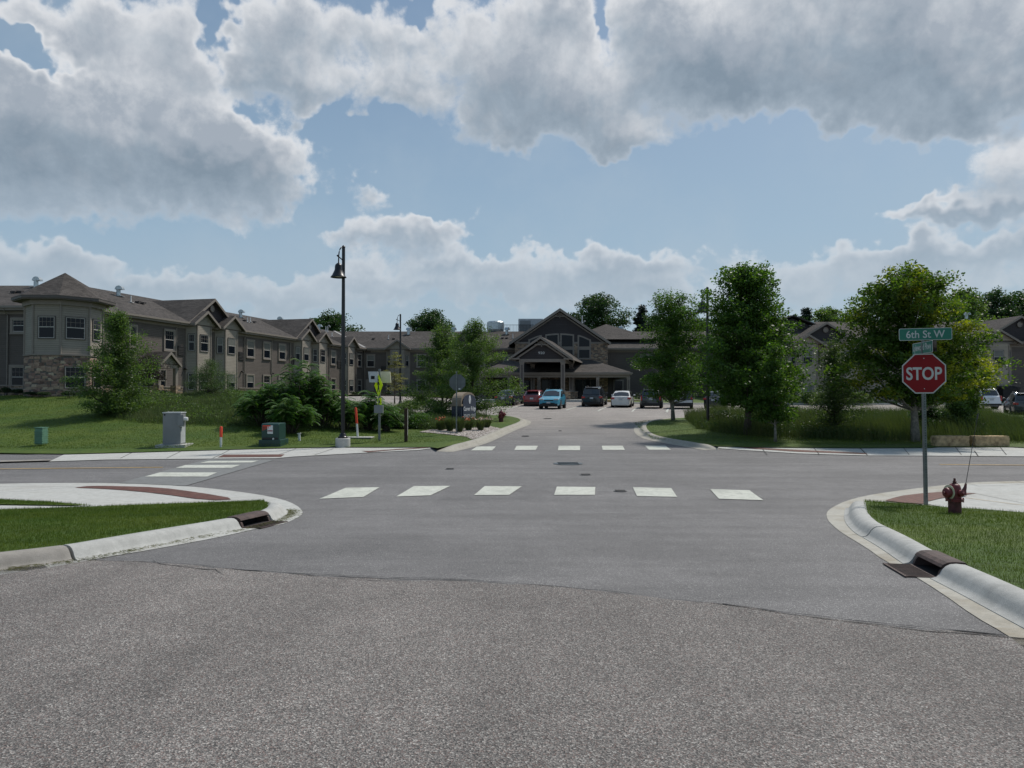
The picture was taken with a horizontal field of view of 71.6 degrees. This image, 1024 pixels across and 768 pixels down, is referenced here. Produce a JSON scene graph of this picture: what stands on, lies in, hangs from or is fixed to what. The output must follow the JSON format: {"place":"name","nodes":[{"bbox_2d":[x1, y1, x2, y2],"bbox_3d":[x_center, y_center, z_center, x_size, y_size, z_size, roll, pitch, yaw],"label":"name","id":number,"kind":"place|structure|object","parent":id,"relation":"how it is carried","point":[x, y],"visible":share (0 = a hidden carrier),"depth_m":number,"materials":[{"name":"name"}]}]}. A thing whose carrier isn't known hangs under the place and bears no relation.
{"place":"outdoors","nodes":[
{"label":"outdoors","id":0,"kind":"place"},
{"bbox_2d":[0,454,63,461],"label":"footpath","id":1,"kind":"structure","parent":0,"point":[29,457],"depth_m":24.34,"materials":[{"name":"concrete"}]},
{"bbox_2d":[0,498,86,505],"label":"grass","id":2,"kind":"structure","parent":0,"point":[3,500],"depth_m":13.80,"materials":[{"name":"green plant"}]},
{"bbox_2d":[51,447,433,460],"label":"sidewalk","id":3,"kind":"structure","parent":0,"point":[213,454],"depth_m":25.94,"materials":[{"name":"concrete"}]},
{"bbox_2d":[219,454,283,456],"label":"tactile paving","id":4,"kind":"structure","parent":3,"relation":"on","point":[252,455],"depth_m":24.97,"materials":[{"name":"concrete"}]},
{"bbox_2d":[0,395,519,453],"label":"lawn","id":5,"kind":"structure","parent":0,"point":[509,420],"depth_m":31.67,"materials":[{"name":"green plant"}]},
{"bbox_2d":[34,427,48,444],"bbox_3d":[-18.932,2.082,28.543,0.335,0.690,0.400,0,-1,0],"label":"telecom pedestal","id":6,"kind":"object","parent":5,"relation":"on","point":[41,435],"visible":0.96,"depth_m":28.38,"materials":[{"name":"green metal"}]},
{"bbox_2d":[59,306,163,413],"bbox_3d":[-19.858,-1.154,35.992,4.026,5.475,5.349,0,-1,0],"label":"young tree","id":7,"kind":"object","parent":5,"relation":"on","point":[115,364],"visible":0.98,"depth_m":35.30,"materials":[{"name":"green plant"}]},
{"bbox_2d":[126,353,178,388],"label":"ornamental tree","id":8,"kind":"object","parent":5,"relation":"on","point":[160,376],"visible":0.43,"depth_m":43.83,"materials":[{"name":"green plant"}]},
{"bbox_2d":[155,412,192,447],"bbox_3d":[-13.497,1.864,28.440,1.142,1.480,1.100,0,-1,-8],"label":"utility cabinet","id":9,"kind":"object","parent":5,"relation":"on","point":[174,429],"visible":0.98,"depth_m":28.09,"materials":[{"name":"metal"}]},
{"bbox_2d":[181,359,239,394],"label":"willow shrub","id":10,"kind":"object","parent":5,"relation":"on","point":[210,387],"visible":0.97,"depth_m":42.77,"materials":[{"name":"green plant"}]},
{"bbox_2d":[95,389,416,428],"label":"tall grass","id":11,"kind":"structure","parent":5,"relation":"on","point":[205,400],"depth_m":35.59,"materials":[{"name":"green plant"}]},
{"bbox_2d":[230,383,288,426],"bbox_3d":[-11.809,0.976,33.454,2.829,2.098,2.770,-1,-1,43],"label":"sumac shrub","id":12,"kind":"object","parent":5,"relation":"on","point":[258,408],"visible":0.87,"depth_m":33.11,"materials":[{"name":"green plant"}]},
{"bbox_2d":[259,423,288,446],"bbox_3d":[-9.746,2.081,29.056,0.876,0.969,1.070,0,-1,0],"label":"transformer box","id":13,"kind":"object","parent":5,"relation":"on","point":[274,434],"visible":0.9,"depth_m":28.63,"materials":[{"name":"green metal"}]},
{"bbox_2d":[265,393,322,433],"bbox_3d":[-10.036,1.335,32.302,2.558,1.869,2.234,0,-1,28],"label":"sumac shrub","id":14,"kind":"object","parent":5,"relation":"on","point":[293,412],"visible":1,"depth_m":32.05,"materials":[{"name":"green plant"}]},
{"bbox_2d":[270,358,333,425],"bbox_3d":[-10.367,0.401,34.660,3.219,3.304,2.805,0,-1,-30],"label":"sumac shrub","id":15,"kind":"object","parent":5,"relation":"on","point":[302,389],"visible":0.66,"depth_m":34.23,"materials":[{"name":"green plant"}]},
{"bbox_2d":[301,375,355,427],"bbox_3d":[-9.196,0.862,34.585,2.766,2.638,2.369,1,-1,-33],"label":"sumac shrub","id":16,"kind":"object","parent":5,"relation":"on","point":[325,407],"visible":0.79,"depth_m":34.25,"materials":[{"name":"green plant"}]},
{"bbox_2d":[331,245,349,447],"bbox_3d":[-6.957,-1.442,28.806,0.635,8.464,0.940,0,-1,24],"label":"lamp post","id":17,"kind":"object","parent":5,"relation":"on","point":[342,440],"visible":0.99,"depth_m":28.87,"materials":[{"name":"metal"}]},
{"bbox_2d":[321,402,366,429],"bbox_3d":[-8.126,1.563,34.529,2.248,1.441,2.021,0,-1,0],"label":"sumac shrub","id":18,"kind":"object","parent":5,"relation":"on","point":[350,412],"visible":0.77,"depth_m":34.22,"materials":[{"name":"green plant"}]},
{"bbox_2d":[350,390,397,429],"bbox_3d":[-7.095,1.311,35.443,2.479,2.027,2.369,1,-1,-33],"label":"sumac shrub","id":19,"kind":"object","parent":5,"relation":"on","point":[367,407],"visible":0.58,"depth_m":35.05,"materials":[{"name":"green plant"}]},
{"bbox_2d":[368,369,390,440],"bbox_3d":[-5.801,0.946,30.925,0.976,3.204,0.593,0,-1,26],"label":"crossing sign","id":20,"kind":"object","parent":5,"relation":"on","point":[379,377],"visible":0.98,"depth_m":30.89,"materials":[{"name":"metal"}]},
{"bbox_2d":[363,404,403,431],"bbox_3d":[-6.214,1.661,34.959,2.155,1.495,1.954,0,-1,0],"label":"sumac shrub","id":21,"kind":"object","parent":5,"relation":"on","point":[391,416],"visible":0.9,"depth_m":34.78,"materials":[{"name":"green plant"}]},
{"bbox_2d":[383,352,408,402],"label":"young tree","id":22,"kind":"object","parent":5,"relation":"on","point":[396,376],"visible":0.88,"depth_m":57.93,"materials":[{"name":"green plant"}]},
{"bbox_2d":[408,410,433,427],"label":"shrub","id":23,"kind":"object","parent":5,"relation":"on","point":[418,418],"visible":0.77,"depth_m":37.10,"materials":[{"name":"green plant"}]},
{"bbox_2d":[400,321,474,413],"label":"birch tree","id":24,"kind":"object","parent":5,"relation":"on","point":[439,343],"visible":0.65,"depth_m":45.43,"materials":[{"name":"green plant"}]},
{"bbox_2d":[408,407,491,429],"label":"garden perennials","id":25,"kind":"object","parent":5,"relation":"on","point":[433,419],"visible":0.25,"depth_m":37.29,"materials":[{"name":"green plant"}]},
{"bbox_2d":[449,392,475,421],"bbox_3d":[-2.614,1.396,38.497,0.690,1.905,2.431,0,-1,17],"label":"monument sign","id":26,"kind":"object","parent":5,"relation":"on","point":[466,404],"visible":0.53,"depth_m":37.78,"materials":[{"name":"stone"}]},
{"bbox_2d":[428,428,496,438],"bbox_3d":[-2.699,2.351,34.950,3.537,0.264,7.288,0,-1,11],"label":"gravel bed","id":27,"kind":"object","parent":5,"relation":"on","point":[463,435],"visible":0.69,"depth_m":34.44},
{"bbox_2d":[449,371,464,432],"bbox_3d":[-2.605,0.942,33.828,0.761,3.100,0.067,0,-1,0],"label":"stop sign","id":28,"kind":"object","parent":27,"relation":"on","point":[456,381],"visible":0.91,"depth_m":33.87,"materials":[{"name":"metal"}]},
{"bbox_2d":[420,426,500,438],"bbox_3d":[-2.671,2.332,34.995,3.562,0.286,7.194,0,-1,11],"label":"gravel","id":29,"kind":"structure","parent":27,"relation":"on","point":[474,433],"depth_m":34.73,"materials":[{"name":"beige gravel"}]},
{"bbox_2d":[417,316,528,417],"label":"birch tree","id":30,"kind":"object","parent":5,"relation":"on","point":[473,360],"visible":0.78,"depth_m":42.76,"materials":[{"name":"green plant"}]},
{"bbox_2d":[0,559,1023,767],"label":"road","id":31,"kind":"structure","parent":0,"point":[119,664],"depth_m":4.24,"materials":[{"name":"grey asphalt"}]},
{"bbox_2d":[92,559,1017,637],"bbox_3d":[-1.284,1.927,7.075,11.196,0.179,0.534,0,-1,20],"label":"road crack","id":32,"kind":"object","parent":31,"relation":"on","point":[591,589],"visible":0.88,"depth_m":6.76,"materials":[{"name":"black asphalt"}]},
{"bbox_2d":[0,396,1023,635],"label":"road","id":33,"kind":"structure","parent":0,"point":[785,545],"depth_m":12.00,"materials":[{"name":"grey asphalt"}]},
{"bbox_2d":[0,545,73,569],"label":"kerb","id":34,"kind":"structure","parent":33,"relation":"on","point":[41,555],"depth_m":7.83,"materials":[{"name":"grey concrete"}]},
{"bbox_2d":[0,483,302,574],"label":"sidewalk corner","id":35,"kind":"object","parent":33,"relation":"on","point":[91,496],"visible":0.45,"depth_m":15.07,"materials":[{"name":"concrete"}]},
{"bbox_2d":[0,499,268,551],"bbox_3d":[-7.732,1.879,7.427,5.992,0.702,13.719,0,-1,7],"label":"grass","id":36,"kind":"structure","parent":35,"relation":"on","point":[119,512],"depth_m":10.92,"materials":[{"name":"green plant"}]},
{"bbox_2d":[75,486,229,499],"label":"tactile paving","id":37,"kind":"structure","parent":35,"relation":"on","point":[184,493],"depth_m":15.79,"materials":[{"name":"red concrete"}]},
{"bbox_2d":[227,511,287,528],"bbox_3d":[-3.964,2.121,11.064,0.582,0.233,0.816,0,-1,11],"label":"storm drain","id":38,"kind":"object","parent":35,"relation":"on","point":[248,519],"visible":0.85,"depth_m":11.12,"materials":[{"name":"brown metal"}]},
{"bbox_2d":[64,518,242,559],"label":"kerb","id":39,"kind":"structure","parent":33,"relation":"on","point":[95,548],"depth_m":9.12,"materials":[{"name":"concrete"}]},
{"bbox_2d":[0,508,310,571],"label":"concrete kerb gutter","id":40,"kind":"structure","parent":33,"relation":"on","point":[291,511],"depth_m":8.86,"materials":[{"name":"grey concrete"}]},
{"bbox_2d":[121,459,271,485],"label":"crossing slab","id":41,"kind":"structure","parent":33,"relation":"on","point":[183,481],"depth_m":19.94,"materials":[{"name":"paint"}]},
{"bbox_2d":[145,472,216,476],"bbox_3d":[-8.873,2.438,19.141,1.744,0.001,0.990,0,-1,0],"label":"crosswalk bar","id":42,"kind":"object","parent":41,"relation":"on","point":[182,474],"visible":1,"depth_m":19.12,"materials":[{"name":"paint"}]},
{"bbox_2d":[261,503,287,520],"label":"kerb","id":43,"kind":"structure","parent":33,"relation":"on","point":[276,511],"depth_m":11.96,"materials":[{"name":"concrete"}]},
{"bbox_2d":[320,487,378,498],"bbox_3d":[-3.536,2.390,15.622,0.896,0.006,1.872,0,-1,0],"label":"crosswalk bar","id":44,"kind":"object","parent":33,"relation":"on","point":[354,492],"visible":1,"depth_m":15.66,"materials":[{"name":"paint"}]},
{"bbox_2d":[398,486,448,495],"bbox_3d":[-1.955,2.396,15.927,0.854,0.002,1.837,0,-1,4],"label":"crosswalk bar","id":45,"kind":"object","parent":33,"relation":"on","point":[420,490],"visible":1,"depth_m":15.98,"materials":[{"name":"paint"}]},
{"bbox_2d":[436,414,526,451],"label":"kerb","id":46,"kind":"structure","parent":33,"relation":"on","point":[494,434],"depth_m":32.34,"materials":[{"name":"beige concrete"}]},
{"bbox_2d":[475,486,520,494],"bbox_3d":[-0.293,2.398,15.993,0.873,0.001,1.572,0,-1,6],"label":"crosswalk bar","id":47,"kind":"object","parent":33,"relation":"on","point":[496,490],"visible":1,"depth_m":15.98,"materials":[{"name":"paint"}]},
{"bbox_2d":[494,389,523,405],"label":"parked car","id":48,"kind":"object","parent":33,"relation":"on","point":[511,400],"visible":0.6,"depth_m":67.56,"materials":[{"name":"blue paint"}]},
{"bbox_2d":[523,390,543,405],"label":"parked car","id":49,"kind":"object","parent":33,"relation":"on","point":[531,397],"visible":0.59,"depth_m":66.52,"materials":[{"name":"red paint"}]},
{"bbox_2d":[539,389,565,408],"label":"parked car","id":50,"kind":"object","parent":33,"relation":"on","point":[552,398],"visible":0.98,"depth_m":59.67,"materials":[{"name":"blue paint"}]},
{"bbox_2d":[554,486,594,494],"bbox_3d":[1.428,2.397,15.949,0.897,0.001,1.405,0,-1,6],"label":"crosswalk bar","id":51,"kind":"object","parent":33,"relation":"on","point":[575,491],"visible":1,"depth_m":15.82,"materials":[{"name":"paint"}]},
{"bbox_2d":[582,386,607,406],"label":"parked car","id":52,"kind":"object","parent":33,"relation":"on","point":[594,395],"visible":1,"depth_m":65.56,"materials":[{"name":"black paint"}]},
{"bbox_2d":[611,391,634,406],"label":"parked car","id":53,"kind":"object","parent":33,"relation":"on","point":[622,398],"visible":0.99,"depth_m":63.39,"materials":[{"name":"white paint"}]},
{"bbox_2d":[639,389,662,407],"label":"parked car","id":54,"kind":"object","parent":33,"relation":"on","point":[644,402],"visible":0.84,"depth_m":60.59,"materials":[{"name":"black paint"}]},
{"bbox_2d":[633,487,676,496],"bbox_3d":[3.152,2.394,15.766,0.874,0.003,1.482,0,-1,8],"label":"crosswalk bar","id":55,"kind":"object","parent":33,"relation":"on","point":[662,492],"visible":1,"depth_m":15.66,"materials":[{"name":"paint"}]},
{"bbox_2d":[638,417,719,449],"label":"kerb","id":56,"kind":"structure","parent":33,"relation":"on","point":[682,442],"depth_m":31.07,"materials":[{"name":"grey concrete"}]},
{"bbox_2d":[711,489,762,499],"bbox_3d":[4.828,2.384,15.354,0.867,0.009,1.645,0,-1,9],"label":"crosswalk bar","id":57,"kind":"object","parent":33,"relation":"on","point":[734,494],"visible":1,"depth_m":15.34,"materials":[{"name":"paint"}]},
{"bbox_2d":[844,501,885,536],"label":"kerb","id":58,"kind":"structure","parent":33,"relation":"on","point":[860,520],"depth_m":10.83,"materials":[{"name":"concrete"}]},
{"bbox_2d":[863,527,930,563],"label":"kerb","id":59,"kind":"structure","parent":33,"relation":"on","point":[900,547],"depth_m":8.62,"materials":[{"name":"concrete"}]},
{"bbox_2d":[930,564,1023,628],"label":"kerb","id":60,"kind":"structure","parent":33,"relation":"on","point":[1002,598],"depth_m":6.18,"materials":[{"name":"concrete"}]},
{"bbox_2d":[978,388,1001,408],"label":"parked car","id":61,"kind":"object","parent":33,"relation":"on","point":[993,397],"visible":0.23,"depth_m":59.05,"materials":[{"name":"paint"}]},
{"bbox_2d":[997,386,1020,400],"bbox_3d":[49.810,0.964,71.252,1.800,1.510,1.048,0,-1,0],"label":"parked car","id":62,"kind":"object","parent":33,"relation":"on","point":[1005,392],"visible":0.54,"depth_m":70.83,"materials":[{"name":"black metal"}]},
{"bbox_2d":[1002,391,1023,413],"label":"parked car","id":63,"kind":"object","parent":33,"relation":"on","point":[1014,401],"visible":0.81,"depth_m":49.21,"materials":[{"name":"grey paint"}]},
{"bbox_2d":[0,0,1023,330],"label":"sky","id":64,"kind":"structure","parent":0,"point":[507,161],"materials":[{"name":"blue"}]},
{"bbox_2d":[633,413,1023,447],"bbox_3d":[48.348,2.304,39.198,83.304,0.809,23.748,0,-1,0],"label":"lawn","id":65,"kind":"structure","parent":0,"point":[726,442],"depth_m":30.85,"materials":[{"name":"green plant"}]},
{"bbox_2d":[626,289,715,419],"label":"maple tree","id":66,"kind":"object","parent":65,"relation":"on","point":[672,342],"visible":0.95,"depth_m":42.70,"materials":[{"name":"green plant"}]},
{"bbox_2d":[696,287,710,423],"bbox_3d":[10.159,-1.422,37.549,0.830,7.487,0.635,0,-1,-20],"label":"lamp post","id":67,"kind":"object","parent":65,"relation":"on","point":[707,397],"visible":0.41,"depth_m":37.56,"materials":[{"name":"black metal"}]},
{"bbox_2d":[686,260,818,434],"bbox_3d":[11.363,-1.660,33.915,6.277,8.355,7.192,0,-1,0],"label":"maple tree","id":68,"kind":"object","parent":65,"relation":"on","point":[749,321],"visible":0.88,"depth_m":33.01,"materials":[{"name":"green plant"}]},
{"bbox_2d":[741,340,809,441],"bbox_3d":[11.297,0.319,30.699,2.521,4.500,2.656,0,-1,0],"label":"maple tree","id":69,"kind":"object","parent":65,"relation":"on","point":[773,397],"visible":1,"depth_m":30.38,"materials":[{"name":"green plant"}]},
{"bbox_2d":[801,335,866,429],"bbox_3d":[15.199,0.060,33.451,3.023,4.901,3.889,0,-1,28],"label":"birch tree","id":70,"kind":"object","parent":65,"relation":"on","point":[832,406],"visible":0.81,"depth_m":33.21,"materials":[{"name":"green plant"}]},
{"bbox_2d":[682,401,1023,441],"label":"tall grass","id":71,"kind":"structure","parent":65,"relation":"on","point":[897,426],"depth_m":33.57,"materials":[{"name":"green plant"}]},
{"bbox_2d":[815,259,1021,441],"bbox_3d":[17.717,-1.409,31.080,7.792,7.967,6.115,0,-1,28],"label":"maple tree","id":72,"kind":"object","parent":65,"relation":"on","point":[901,297],"visible":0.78,"depth_m":30.35,"materials":[{"name":"green plant"}]},
{"bbox_2d":[907,406,945,430],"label":"shrub","id":73,"kind":"object","parent":65,"relation":"on","point":[931,412],"visible":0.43,"depth_m":33.67,"materials":[{"name":"green plant"}]},
{"bbox_2d":[939,399,984,427],"bbox_3d":[21.407,1.555,34.299,2.266,1.881,1.744,0,-1,21],"label":"shrub","id":74,"kind":"object","parent":65,"relation":"on","point":[960,409],"visible":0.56,"depth_m":33.91,"materials":[{"name":"green plant"}]},
{"bbox_2d":[940,357,1002,417],"bbox_3d":[22.565,0.372,35.411,2.902,4.189,3.570,0,-1,0],"label":"maple tree","id":75,"kind":"object","parent":65,"relation":"on","point":[973,404],"visible":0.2,"depth_m":34.86,"materials":[{"name":"green plant"}]},
{"bbox_2d":[714,446,1023,455],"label":"sidewalk","id":76,"kind":"structure","parent":0,"point":[979,451],"depth_m":27.33,"materials":[{"name":"concrete"}]},
{"bbox_2d":[741,447,865,453],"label":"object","id":77,"kind":"structure","parent":76,"relation":"on","point":[803,450],"depth_m":27.21,"materials":[{"name":"grey concrete"}]},
{"bbox_2d":[930,435,969,445],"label":"stone block","id":78,"kind":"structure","parent":76,"relation":"on","point":[947,440],"depth_m":29.08,"materials":[{"name":"beige stone"}]},
{"bbox_2d":[969,435,1009,445],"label":"stone block","id":79,"kind":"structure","parent":76,"relation":"on","point":[992,440],"depth_m":29.08,"materials":[{"name":"beige stone"}]},
{"bbox_2d":[826,481,1023,644],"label":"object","id":80,"kind":"object","parent":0,"point":[835,516],"visible":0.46,"depth_m":8.65,"materials":[{"name":"concrete"}]},
{"bbox_2d":[882,550,967,577],"bbox_3d":[4.319,1.892,7.454,0.582,0.227,0.727,0,-1,11],"label":"storm drain","id":81,"kind":"object","parent":80,"relation":"on","point":[930,563],"visible":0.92,"depth_m":7.47,"materials":[{"name":"brown metal"}]},
{"bbox_2d":[899,327,951,504],"bbox_3d":[7.882,0.659,13.561,0.786,3.468,0.738,1,-1,-37],"label":"stop sign","id":82,"kind":"object","parent":80,"relation":"on","point":[923,373],"visible":1,"depth_m":13.55,"materials":[{"name":"metal"}]},
{"bbox_2d":[886,492,973,503],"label":"tactile paving","id":83,"kind":"structure","parent":80,"relation":"on","point":[915,498],"depth_m":14.78,"materials":[{"name":"red concrete"}]},
{"bbox_2d":[864,499,1023,589],"bbox_3d":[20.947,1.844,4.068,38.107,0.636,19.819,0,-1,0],"label":"lawn corner","id":84,"kind":"object","parent":80,"relation":"on","point":[1002,572],"visible":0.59,"depth_m":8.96,"materials":[{"name":"green plant"}]},
{"bbox_2d":[942,478,964,513],"bbox_3d":[7.344,1.875,11.819,0.321,0.613,0.323,0,-1,26],"label":"fire hydrant","id":85,"kind":"object","parent":84,"relation":"on","point":[953,493],"visible":0.98,"depth_m":11.73,"materials":[{"name":"metal"}]},
{"bbox_2d":[928,483,1023,511],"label":"sidewalk slab","id":86,"kind":"structure","parent":80,"relation":"on","point":[1013,492],"depth_m":14.85,"materials":[{"name":"concrete"}]},
{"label":"ground","id":87,"kind":"structure","parent":0,"visible":0},
{"bbox_2d":[309,308,365,330],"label":"background tree","id":88,"kind":"object","parent":87,"relation":"on","point":[333,321],"visible":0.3,"depth_m":116.66,"materials":[{"name":"green plant"}]},
{"bbox_2d":[404,307,454,330],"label":"background tree","id":89,"kind":"object","parent":87,"relation":"on","point":[429,321],"visible":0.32,"depth_m":122.74,"materials":[{"name":"green plant"}]},
{"bbox_2d":[0,273,1023,401],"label":"residence building","id":90,"kind":"structure","parent":87,"relation":"on","point":[48,333],"depth_m":71.77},
{"bbox_2d":[8,365,23,389],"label":"window","id":91,"kind":"structure","parent":90,"relation":"in","point":[16,372],"depth_m":47.43,"materials":[{"name":"clear glass"}]},
{"bbox_2d":[10,317,23,333],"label":"window","id":92,"kind":"structure","parent":90,"relation":"in","point":[16,323],"depth_m":47.45,"materials":[{"name":"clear glass"}]},
{"bbox_2d":[37,316,55,338],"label":"window","id":93,"kind":"structure","parent":90,"relation":"in","point":[46,325],"depth_m":42.57,"materials":[{"name":"clear glass"}]},
{"bbox_2d":[64,366,85,388],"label":"window","id":94,"kind":"structure","parent":90,"relation":"in","point":[68,370],"depth_m":43.05,"materials":[{"name":"clear glass"}]},
{"bbox_2d":[65,316,85,339],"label":"window","id":95,"kind":"structure","parent":90,"relation":"in","point":[75,327],"depth_m":43.23,"materials":[{"name":"clear glass"}]},
{"bbox_2d":[163,328,175,351],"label":"window","id":96,"kind":"structure","parent":90,"relation":"in","point":[169,335],"depth_m":56.11,"materials":[{"name":"clear glass"}]},
{"bbox_2d":[246,339,255,358],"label":"window","id":97,"kind":"structure","parent":90,"relation":"in","point":[250,344],"depth_m":66.68,"materials":[{"name":"clear glass"}]},
{"bbox_2d":[541,379,560,391],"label":"entrance door","id":98,"kind":"structure","parent":90,"relation":"in","point":[547,384],"depth_m":85.91,"materials":[{"name":"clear glass"}]},
{"bbox_2d":[560,333,573,347],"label":"window","id":99,"kind":"structure","parent":90,"relation":"in","point":[567,340],"depth_m":86.02,"materials":[{"name":"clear glass"}]},
{"bbox_2d":[575,379,595,397],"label":"entrance door","id":100,"kind":"structure","parent":90,"relation":"in","point":[580,384],"depth_m":85.91,"materials":[{"name":"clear glass"}]},
{"bbox_2d":[568,291,635,329],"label":"background tree","id":101,"kind":"object","parent":87,"relation":"on","point":[595,306],"visible":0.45,"depth_m":117.94,"materials":[{"name":"green plant"}]},
{"bbox_2d":[632,304,647,330],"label":"spruce tree","id":102,"kind":"object","parent":87,"relation":"on","point":[638,320],"visible":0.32,"depth_m":117.62,"materials":[{"name":"green plant"}]},
{"bbox_2d":[810,305,846,321],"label":"background tree","id":103,"kind":"object","parent":87,"relation":"on","point":[826,314],"visible":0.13,"depth_m":110.89,"materials":[{"name":"green plant"}]},
{"bbox_2d":[928,285,1008,321],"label":"background tree","id":104,"kind":"object","parent":87,"relation":"on","point":[976,311],"visible":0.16,"depth_m":98.32,"materials":[{"name":"green plant"}]},
{"bbox_2d":[979,285,1023,320],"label":"background tree","id":105,"kind":"object","parent":87,"relation":"on","point":[995,298],"visible":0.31,"depth_m":110.38,"materials":[{"name":"green plant"}]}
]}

